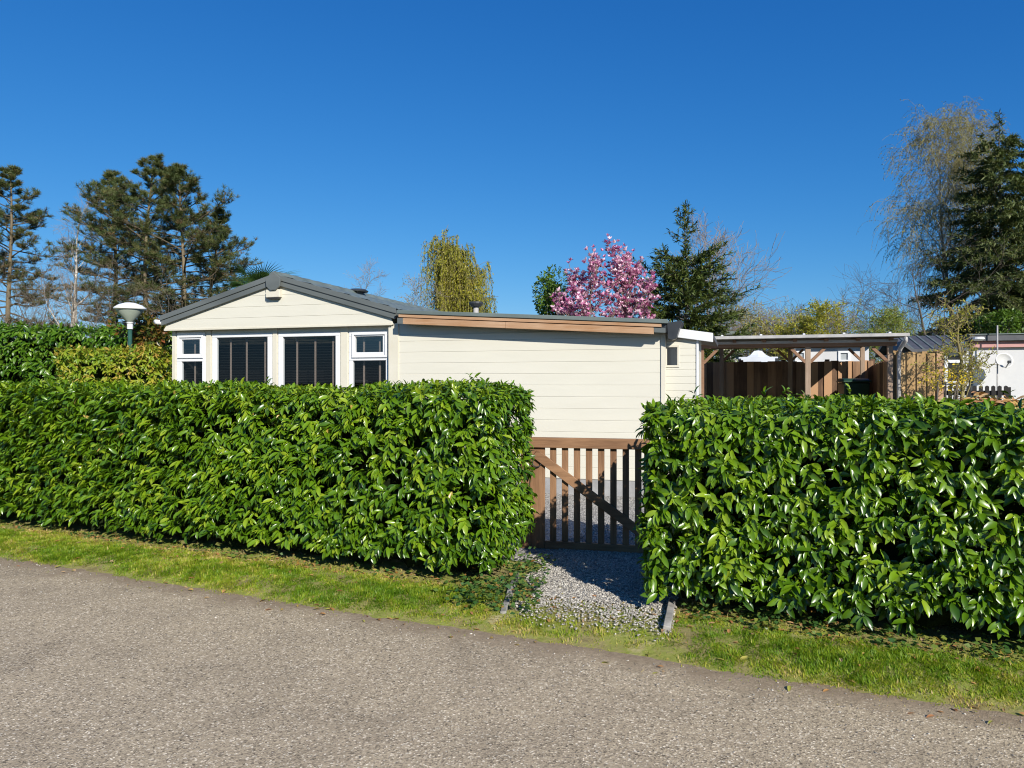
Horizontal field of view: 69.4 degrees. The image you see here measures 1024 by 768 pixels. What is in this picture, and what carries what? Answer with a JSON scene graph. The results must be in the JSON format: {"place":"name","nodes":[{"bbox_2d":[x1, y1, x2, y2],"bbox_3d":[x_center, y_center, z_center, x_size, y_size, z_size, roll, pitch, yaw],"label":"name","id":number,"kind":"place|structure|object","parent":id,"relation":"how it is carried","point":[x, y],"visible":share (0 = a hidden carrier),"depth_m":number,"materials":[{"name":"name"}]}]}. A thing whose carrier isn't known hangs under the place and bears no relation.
{"place":"outdoors","nodes":[
{"label":"outdoors","id":0,"kind":"place"},
{"bbox_2d":[0,557,1023,767],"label":"road","id":1,"kind":"structure","parent":0,"point":[182,713],"depth_m":3.72,"materials":[{"name":"grey asphalt"}]},
{"bbox_2d":[0,516,1023,719],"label":"verge","id":2,"kind":"structure","parent":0,"point":[609,642],"depth_m":4.84,"materials":[{"name":"plant"}]},
{"bbox_2d":[500,572,518,613],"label":"edging slab","id":3,"kind":"structure","parent":2,"relation":"on","point":[506,602],"depth_m":5.29,"materials":[{"name":"concrete"}]},
{"bbox_2d":[2,520,1023,663],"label":"creeping weeds","id":4,"kind":"object","parent":2,"relation":"on","point":[521,580],"visible":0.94,"depth_m":5.10,"materials":[{"name":"green plant"}]},
{"bbox_2d":[2,523,1023,723],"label":"fallen leaves","id":5,"kind":"object","parent":2,"relation":"on","point":[744,657],"visible":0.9,"depth_m":5.17,"materials":[{"name":"brown plant"}]},
{"bbox_2d":[663,598,675,632],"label":"edging slab","id":6,"kind":"structure","parent":2,"relation":"on","point":[667,624],"depth_m":4.78,"materials":[{"name":"concrete"}]},
{"bbox_2d":[0,0,1023,361],"label":"sky","id":7,"kind":"structure","parent":0,"point":[347,133],"materials":[{"name":"blue"}]},
{"bbox_2d":[503,493,643,562],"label":"gravel yard","id":8,"kind":"structure","parent":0,"point":[526,551],"depth_m":8.56,"materials":[{"name":"grey gravel"}]},
{"bbox_2d":[514,522,678,640],"bbox_3d":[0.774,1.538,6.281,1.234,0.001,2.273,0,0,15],"label":"gravel path","id":9,"kind":"structure","parent":0,"point":[595,573],"depth_m":5.88,"materials":[{"name":"grey gravel"}]},
{"bbox_2d":[906,96,1022,302],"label":"weeping birch","id":10,"kind":"object","parent":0,"point":[983,126],"visible":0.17,"depth_m":43.41,"materials":[{"name":"green plant"}]},
{"label":"ground","id":11,"kind":"structure","parent":0,"visible":0},
{"bbox_2d":[0,164,77,338],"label":"pine tree","id":12,"kind":"object","parent":11,"relation":"on","point":[34,218],"visible":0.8,"depth_m":46.16,"materials":[{"name":"green plant"}]},
{"bbox_2d":[0,242,85,338],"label":"bare tree","id":13,"kind":"object","parent":11,"relation":"on","point":[36,295],"visible":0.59,"depth_m":39.16,"materials":[{"name":"grey plant"}]},
{"bbox_2d":[0,255,123,337],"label":"bare tree","id":14,"kind":"object","parent":11,"relation":"on","point":[69,291],"visible":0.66,"depth_m":39.38,"materials":[{"name":"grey plant"}]},
{"bbox_2d":[22,193,109,326],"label":"birch tree","id":15,"kind":"object","parent":11,"relation":"on","point":[74,274],"visible":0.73,"depth_m":44.48,"materials":[{"name":"brown plant"}]},
{"bbox_2d":[0,320,171,384],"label":"tall hedge","id":16,"kind":"object","parent":11,"relation":"on","point":[23,355],"visible":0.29,"depth_m":14.63,"materials":[{"name":"green plant"}]},
{"bbox_2d":[42,254,160,332],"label":"bare tree","id":17,"kind":"object","parent":11,"relation":"on","point":[109,307],"visible":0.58,"depth_m":40.53,"materials":[{"name":"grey plant"}]},
{"bbox_2d":[37,168,174,328],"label":"pine tree","id":18,"kind":"object","parent":11,"relation":"on","point":[109,175],"visible":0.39,"depth_m":46.30,"materials":[{"name":"green plant"}]},
{"bbox_2d":[52,343,171,385],"bbox_3d":[-6.787,0.447,12.666,1.865,2.318,0.992,0,0,0],"label":"hedge","id":19,"kind":"object","parent":11,"relation":"on","point":[143,370],"visible":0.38,"depth_m":12.36,"materials":[{"name":"green plant"}]},
{"bbox_2d":[68,271,166,336],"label":"bare tree","id":20,"kind":"object","parent":11,"relation":"on","point":[104,306],"visible":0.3,"depth_m":40.73,"materials":[{"name":"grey plant"}]},
{"bbox_2d":[113,302,146,357],"bbox_3d":[-6.814,0.072,13.200,0.532,3.056,0.532,0,0,0],"label":"garden lamp","id":21,"kind":"object","parent":11,"relation":"on","point":[130,313],"visible":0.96,"depth_m":13.09,"materials":[{"name":"green paint"}]},
{"bbox_2d":[107,301,171,359],"bbox_3d":[-6.859,0.025,13.737,1.124,3.167,0.947,0,0,-40],"label":"photinia bush","id":22,"kind":"object","parent":11,"relation":"on","point":[147,330],"visible":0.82,"depth_m":13.67,"materials":[{"name":"green plant"}]},
{"bbox_2d":[61,151,227,324],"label":"pine tree","id":23,"kind":"object","parent":11,"relation":"on","point":[115,199],"visible":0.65,"depth_m":43.80,"materials":[{"name":"green plant"}]},
{"bbox_2d":[106,162,261,319],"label":"pine tree","id":24,"kind":"object","parent":11,"relation":"on","point":[177,172],"visible":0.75,"depth_m":42.20,"materials":[{"name":"green plant"}]},
{"bbox_2d":[131,263,247,318],"bbox_3d":[-17.044,-2.451,40.523,7.879,8.148,5.461,0,0,-30],"label":"bare tree","id":25,"kind":"object","parent":11,"relation":"on","point":[164,296],"visible":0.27,"depth_m":38.85,"materials":[{"name":"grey plant"}]},
{"bbox_2d":[163,205,258,310],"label":"pine tree","id":26,"kind":"object","parent":11,"relation":"on","point":[201,262],"visible":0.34,"depth_m":43.74,"materials":[{"name":"green plant"}]},
{"bbox_2d":[212,259,299,290],"bbox_3d":[-5.769,-0.663,17.206,2.230,4.532,2.405,0,0,0],"label":"fan palm","id":27,"kind":"object","parent":11,"relation":"on","point":[252,276],"visible":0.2,"depth_m":16.75,"materials":[{"name":"plant"}]},
{"bbox_2d":[0,372,539,574],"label":"laurel hedge","id":28,"kind":"object","parent":11,"relation":"on","point":[430,481],"visible":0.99,"depth_m":6.46,"materials":[{"name":"green plant"}]},
{"bbox_2d":[343,257,389,295],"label":"bare tree","id":29,"kind":"object","parent":11,"relation":"on","point":[369,277],"visible":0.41,"depth_m":50.88,"materials":[{"name":"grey plant"}]},
{"bbox_2d":[394,273,452,310],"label":"bare tree","id":30,"kind":"object","parent":11,"relation":"on","point":[421,297],"visible":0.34,"depth_m":42.15,"materials":[{"name":"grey plant"}]},
{"bbox_2d":[153,271,717,496],"bbox_3d":[-0.302,-0.105,15.386,8.933,3.410,9.420,0,0,17],"label":"chalet","id":31,"kind":"object","parent":11,"relation":"on","point":[590,377],"visible":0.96,"depth_m":10.84,"materials":[{"name":"white paint"}]},
{"bbox_2d":[177,332,205,383],"bbox_3d":[-5.318,-0.138,12.355,0.571,1.436,0.177,0,0,17],"label":"window","id":32,"kind":"structure","parent":31,"relation":"in","point":[181,357],"depth_m":12.33,"materials":[{"name":"white paint"}]},
{"bbox_2d":[212,333,272,384],"bbox_3d":[-4.363,-0.120,12.074,1.144,1.400,0.155,0,0,17],"label":"window","id":33,"kind":"structure","parent":31,"relation":"in","point":[215,337],"depth_m":12.11,"materials":[{"name":"white paint"}]},
{"bbox_2d":[278,332,339,387],"bbox_3d":[-3.179,-0.115,11.712,1.103,1.391,0.155,0,0,17],"label":"window","id":34,"kind":"structure","parent":31,"relation":"in","point":[281,336],"depth_m":11.75,"materials":[{"name":"white paint"}]},
{"bbox_2d":[349,331,387,405],"bbox_3d":[-2.181,-0.116,11.396,0.668,1.392,0.177,0,0,17],"label":"window","id":35,"kind":"structure","parent":31,"relation":"in","point":[363,356],"depth_m":11.39,"materials":[{"name":"white paint"}]},
{"bbox_2d":[666,345,678,366],"bbox_3d":[2.181,-0.379,10.055,0.186,0.309,0.060,0,0,17],"label":"window","id":36,"kind":"structure","parent":31,"relation":"in","point":[667,346],"depth_m":10.02,"materials":[{"name":"white plastic"}]},
{"bbox_2d":[419,226,497,312],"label":"weeping willow","id":37,"kind":"object","parent":11,"relation":"on","point":[452,269],"visible":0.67,"depth_m":47.05,"materials":[{"name":"yellow plant"}]},
{"bbox_2d":[521,442,529,547],"bbox_3d":[0.128,1.040,6.998,0.075,1.120,0.075,0,0,14],"label":"gate post","id":38,"kind":"object","parent":11,"relation":"on","point":[526,544],"depth_m":6.96,"materials":[{"name":"brown wood"}]},
{"bbox_2d":[529,437,653,552],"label":"garden gate","id":39,"kind":"structure","parent":38,"relation":"attached to","point":[541,461],"depth_m":6.84,"materials":[{"name":"brown wood"}]},
{"bbox_2d":[531,264,569,315],"bbox_3d":[1.319,-1.113,24.090,1.400,5.434,2.125,0,0,0],"label":"evergreen bush","id":40,"kind":"object","parent":11,"relation":"on","point":[549,287],"visible":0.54,"depth_m":23.61,"materials":[{"name":"green plant"}]},
{"bbox_2d":[550,244,634,317],"bbox_3d":[2.192,-1.295,22.008,3.008,5.801,2.222,0,0,0],"label":"magnolia tree","id":41,"kind":"object","parent":11,"relation":"on","point":[579,293],"visible":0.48,"depth_m":22.05,"materials":[{"name":"pink plant"}]},
{"bbox_2d":[599,233,661,318],"bbox_3d":[3.599,-1.515,22.300,2.433,6.238,2.933,0,0,0],"label":"magnolia tree","id":42,"kind":"object","parent":11,"relation":"on","point":[626,287],"visible":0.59,"depth_m":22.27,"materials":[{"name":"pink plant"}]},
{"bbox_2d":[631,199,760,361],"bbox_3d":[5.843,-2.111,24.062,6.532,7.748,6.234,0,0,-29],"label":"spruce tree","id":43,"kind":"object","parent":11,"relation":"on","point":[673,273],"visible":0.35,"depth_m":23.45,"materials":[{"name":"green plant"}]},
{"bbox_2d":[663,212,791,324],"bbox_3d":[8.347,-2.803,29.210,4.533,8.818,5.780,0,0,-43],"label":"bare tree","id":44,"kind":"object","parent":11,"relation":"on","point":[718,255],"visible":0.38,"depth_m":29.19,"materials":[{"name":"brown plant"}]},
{"bbox_2d":[716,331,740,351],"bbox_3d":[8.074,-0.142,27.972,1.100,3.484,4.450,0,0,17],"label":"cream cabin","id":45,"kind":"object","parent":11,"relation":"on","point":[729,333],"visible":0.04,"depth_m":25.81,"materials":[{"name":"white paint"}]},
{"bbox_2d":[706,305,795,360],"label":"bare tree","id":46,"kind":"object","parent":11,"relation":"on","point":[734,329],"visible":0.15,"depth_m":42.95,"materials":[{"name":"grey plant"}]},
{"bbox_2d":[738,351,777,361],"bbox_3d":[6.981,0.326,21.000,1.061,2.548,1.061,0,0,18],"label":"gazebo","id":47,"kind":"object","parent":11,"relation":"on","point":[758,356],"visible":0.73,"depth_m":20.58,"materials":[{"name":"white fabric"}]},
{"bbox_2d":[712,290,814,359],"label":"bare tree","id":48,"kind":"object","parent":11,"relation":"on","point":[800,306],"visible":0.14,"depth_m":46.79,"materials":[{"name":"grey plant"}]},
{"bbox_2d":[725,295,831,361],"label":"bare tree","id":49,"kind":"object","parent":11,"relation":"on","point":[751,320],"visible":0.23,"depth_m":41.33,"materials":[{"name":"plant"}]},
{"bbox_2d":[704,359,874,403],"bbox_3d":[5.932,0.535,16.163,3.627,2.130,0.150,0,0,17],"label":"board fence","id":50,"kind":"object","parent":11,"relation":"on","point":[746,379],"visible":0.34,"depth_m":16.15,"materials":[{"name":"brown wood"}]},
{"bbox_2d":[701,332,909,401],"bbox_3d":[5.338,0.338,14.122,3.265,2.523,3.940,0,0,17],"label":"carport","id":51,"kind":"object","parent":11,"relation":"on","point":[822,341],"visible":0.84,"depth_m":12.43,"materials":[{"name":"brown wood"}]},
{"bbox_2d":[755,293,875,362],"bbox_3d":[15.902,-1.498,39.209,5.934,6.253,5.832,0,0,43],"label":"budding tree","id":52,"kind":"object","parent":11,"relation":"on","point":[807,325],"visible":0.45,"depth_m":38.65,"materials":[{"name":"green plant"}]},
{"bbox_2d":[632,383,1023,639],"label":"laurel hedge","id":53,"kind":"object","parent":11,"relation":"on","point":[900,511],"visible":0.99,"depth_m":4.58,"materials":[{"name":"green plant"}]},
{"bbox_2d":[949,391,1023,408],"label":"dry leaf clump","id":54,"kind":"object","parent":53,"relation":"on","point":[982,395],"visible":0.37,"depth_m":4.76,"materials":[{"name":"beige plant"}]},
{"bbox_2d":[793,346,869,361],"bbox_3d":[11.861,-0.100,27.651,2.653,3.400,2.050,0,0,17],"label":"white chalet","id":55,"kind":"object","parent":11,"relation":"on","point":[838,354],"visible":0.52,"depth_m":26.88,"materials":[{"name":"paint"}]},
{"bbox_2d":[838,351,849,360],"bbox_3d":[12.012,-0.996,26.773,0.400,0.403,0.060,0,0,17],"label":"window","id":56,"kind":"structure","parent":55,"relation":"in","point":[839,352],"depth_m":26.76,"materials":[{"name":"white paint"}]},
{"bbox_2d":[816,282,882,355],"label":"bare tree","id":57,"kind":"object","parent":11,"relation":"on","point":[866,318],"visible":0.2,"depth_m":41.69,"materials":[{"name":"grey plant"}]},
{"bbox_2d":[836,378,871,401],"bbox_3d":[6.871,0.742,14.902,0.520,1.715,0.648,0,0,11],"label":"wheelie bin","id":58,"kind":"object","parent":11,"relation":"on","point":[858,386],"visible":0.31,"depth_m":14.63,"materials":[{"name":"green plastic"}]},
{"bbox_2d":[873,361,886,398],"bbox_3d":[6.994,0.575,13.919,0.150,2.050,3.656,0,0,23],"label":"board fence","id":59,"kind":"object","parent":11,"relation":"on","point":[880,378],"visible":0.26,"depth_m":13.79,"materials":[{"name":"brown wood"}]},
{"bbox_2d":[844,304,922,363],"bbox_3d":[16.891,-1.032,32.766,4.098,5.311,5.456,0,0,28],"label":"budding tree","id":60,"kind":"object","parent":11,"relation":"on","point":[894,324],"visible":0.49,"depth_m":31.84,"materials":[{"name":"green plant"}]},
{"bbox_2d":[851,280,949,360],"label":"bare tree","id":61,"kind":"object","parent":11,"relation":"on","point":[913,304],"visible":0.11,"depth_m":49.04,"materials":[{"name":"plant"}]},
{"bbox_2d":[893,350,939,403],"bbox_3d":[6.565,0.526,12.016,0.683,2.149,0.150,0,0,17],"label":"board fence","id":62,"kind":"object","parent":11,"relation":"on","point":[911,376],"visible":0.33,"depth_m":11.97,"materials":[{"name":"beige wood"}]},
{"bbox_2d":[822,222,1022,335],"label":"bare tree","id":63,"kind":"object","parent":11,"relation":"on","point":[919,305],"visible":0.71,"depth_m":33.75,"materials":[{"name":"brown plant"}]},
{"bbox_2d":[875,335,970,399],"bbox_3d":[11.093,0.115,20.357,1.963,2.969,4.850,0,0,17],"label":"dark roofed cabin","id":64,"kind":"object","parent":11,"relation":"on","point":[918,344],"visible":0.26,"depth_m":19.28,"materials":[{"name":"grey tile"}]},
{"bbox_2d":[944,352,965,383],"bbox_3d":[11.378,-0.410,19.020,0.478,0.804,0.060,0,0,17],"label":"window","id":65,"kind":"structure","parent":64,"relation":"in","point":[950,361],"depth_m":19.02,"materials":[{"name":"white paint"}]},
{"bbox_2d":[856,99,1006,328],"bbox_3d":[22.882,-7.072,40.437,7.739,17.352,7.942,0,0,0],"label":"weeping birch","id":66,"kind":"object","parent":11,"relation":"on","point":[929,157],"visible":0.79,"depth_m":39.96,"materials":[{"name":"green plant"}]},
{"bbox_2d":[935,351,943,405],"bbox_3d":[6.865,0.536,11.888,0.100,2.129,0.090,0,0,17],"label":"fence post","id":67,"kind":"object","parent":11,"relation":"on","point":[940,395],"visible":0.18,"depth_m":11.84,"materials":[{"name":"brown wood"}]},
{"bbox_2d":[918,361,972,424],"bbox_3d":[6.254,0.628,10.646,0.650,1.958,0.885,0,0,37],"label":"forsythia bush","id":68,"kind":"object","parent":11,"relation":"on","point":[945,383],"visible":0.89,"depth_m":10.56,"materials":[{"name":"yellow plant"}]},
{"bbox_2d":[910,290,1010,400],"bbox_3d":[6.660,0.116,10.449,1.200,3.001,2.457,0,0,0],"label":"twisted shrub","id":69,"kind":"object","parent":11,"relation":"on","point":[958,344],"visible":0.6,"depth_m":11.04,"materials":[{"name":"yellow plant"}]},
{"bbox_2d":[908,110,1023,336],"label":"spruce tree","id":70,"kind":"object","parent":11,"relation":"on","point":[1009,218],"visible":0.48,"depth_m":36.49,"materials":[{"name":"green plant"}]},
{"bbox_2d":[944,385,1010,400],"bbox_3d":[8.652,0.814,13.866,1.204,1.572,0.132,0,0,17],"label":"picket fence","id":71,"kind":"object","parent":11,"relation":"on","point":[998,393],"visible":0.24,"depth_m":13.74,"materials":[{"name":"brown wood"}]},
{"bbox_2d":[954,333,1023,399],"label":"white bungalow","id":72,"kind":"object","parent":11,"relation":"on","point":[1012,345],"visible":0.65,"depth_m":19.20,"materials":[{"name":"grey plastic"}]},
{"bbox_2d":[972,308,1023,333],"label":"green shrub","id":73,"kind":"object","parent":11,"relation":"on","point":[1011,322],"visible":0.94,"depth_m":32.61,"materials":[{"name":"green plant"}]},
{"bbox_2d":[995,325,1013,386],"bbox_3d":[12.426,0.051,18.718,0.346,3.098,0.396,0,0,-44],"label":"satellite dish","id":74,"kind":"object","parent":11,"relation":"on","point":[1004,359],"visible":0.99,"depth_m":18.77,"materials":[{"name":"metal"}]},
{"bbox_2d":[989,160,1023,310],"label":"spruce tree","id":75,"kind":"object","parent":11,"relation":"on","point":[1008,247],"depth_m":38.49,"materials":[{"name":"green plant"}]}
]}

